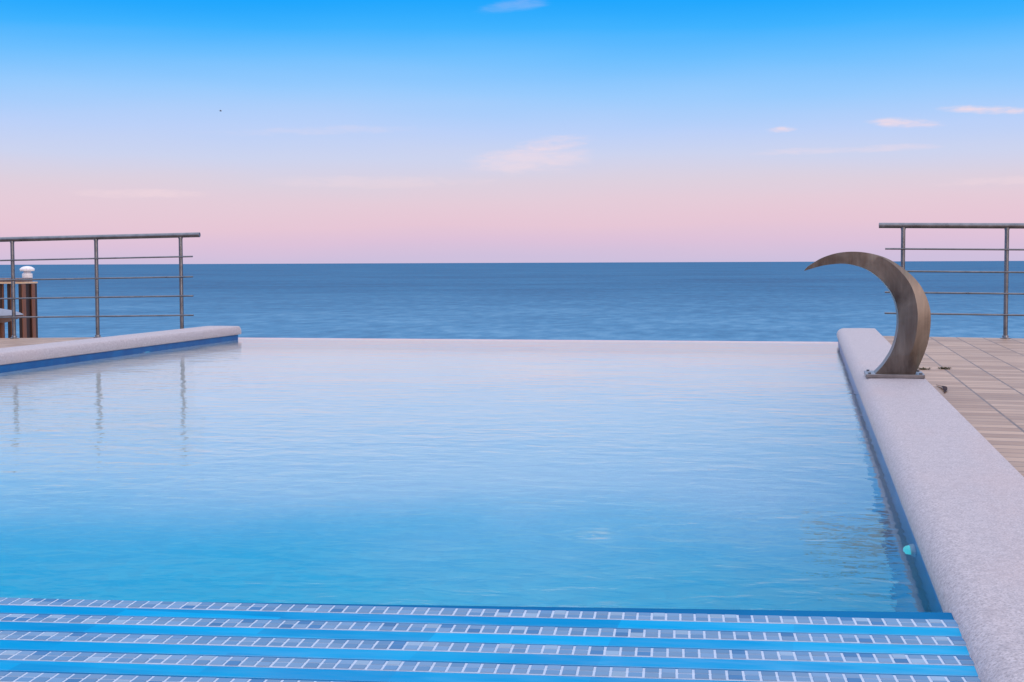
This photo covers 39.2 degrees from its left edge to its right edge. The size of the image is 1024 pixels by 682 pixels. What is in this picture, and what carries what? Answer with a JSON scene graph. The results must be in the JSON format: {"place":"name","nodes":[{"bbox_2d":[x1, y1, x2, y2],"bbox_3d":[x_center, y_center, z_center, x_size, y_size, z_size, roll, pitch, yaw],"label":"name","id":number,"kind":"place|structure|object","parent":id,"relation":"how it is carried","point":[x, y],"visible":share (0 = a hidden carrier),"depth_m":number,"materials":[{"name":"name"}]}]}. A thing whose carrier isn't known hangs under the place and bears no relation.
{"place":"outdoors","nodes":[
{"label":"outdoors","id":0,"kind":"place"},
{"bbox_2d":[0,308,23,337],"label":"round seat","id":1,"kind":"object","parent":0,"point":[5,313],"visible":0.69,"depth_m":16.21,"materials":[{"name":"white wood"}]},
{"bbox_2d":[0,337,92,347],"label":"pool deck","id":2,"kind":"structure","parent":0,"point":[6,342],"depth_m":14.61,"materials":[{"name":"tile"}]},
{"bbox_2d":[0,278,37,337],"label":"timber screen","id":3,"kind":"object","parent":2,"relation":"on","point":[28,327],"visible":0.55,"depth_m":17.65,"materials":[{"name":"brown wood"}]},
{"bbox_2d":[20,266,34,277],"bbox_3d":[-5.976,-0.851,17.745,0.174,0.144,0.174,2,4,34],"label":"terrace lamp","id":4,"kind":"object","parent":3,"relation":"on","point":[26,270],"visible":1,"depth_m":17.70,"materials":[{"name":"white plastic"}]},
{"bbox_2d":[0,232,200,338],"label":"steel railing","id":5,"kind":"object","parent":2,"relation":"on","point":[96,238],"visible":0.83,"depth_m":15.02,"materials":[{"name":"silver metal"}]},
{"bbox_2d":[0,338,939,611],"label":"pool water","id":6,"kind":"structure","parent":0,"point":[540,472],"depth_m":5.01,"materials":[{"name":"blue liquid"}]},
{"bbox_2d":[0,261,1023,341],"bbox_3d":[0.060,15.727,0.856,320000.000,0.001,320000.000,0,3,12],"label":"sea","id":7,"kind":"structure","parent":0,"point":[726,301],"depth_m":602.40,"materials":[{"name":"liquid"}]},
{"bbox_2d":[0,0,1023,264],"label":"sky","id":8,"kind":"structure","parent":0,"point":[344,131],"materials":[{"name":"blue"}]},
{"bbox_2d":[883,336,1023,476],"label":"pool deck","id":9,"kind":"structure","parent":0,"point":[982,380],"depth_m":8.39,"materials":[{"name":"tile"}]},
{"bbox_2d":[879,223,1023,338],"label":"steel railing","id":10,"kind":"object","parent":9,"relation":"on","point":[1006,227],"visible":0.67,"depth_m":13.29,"materials":[{"name":"silver metal"}]},
{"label":"pool floor","id":11,"kind":"structure","parent":0,"visible":0},
{"bbox_2d":[0,335,942,611],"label":"pool wall","id":12,"kind":"structure","parent":11,"relation":"on","point":[92,355],"depth_m":11.10,"materials":[{"name":"tile"}]},
{"bbox_2d":[0,326,240,364],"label":"pool coping","id":13,"kind":"object","parent":12,"relation":"on","point":[18,354],"visible":1,"depth_m":11.75,"materials":[{"name":"stone"}]},
{"bbox_2d":[0,597,980,681],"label":"tiled ledge","id":14,"kind":"object","parent":12,"relation":"on","point":[61,640],"visible":1,"depth_m":2.47,"materials":[{"name":"blue tile"}]},
{"bbox_2d":[837,328,1023,681],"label":"pool coping","id":15,"kind":"object","parent":12,"relation":"on","point":[957,477],"visible":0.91,"depth_m":3.70,"materials":[{"name":"stone"}]},
{"bbox_2d":[804,252,930,378],"bbox_3d":[1.889,-0.144,7.678,0.652,0.663,0.265,0,3,12],"label":"water spout","id":16,"kind":"object","parent":15,"relation":"on","point":[904,356],"visible":1,"depth_m":7.55,"materials":[{"name":"metal"}]}
]}

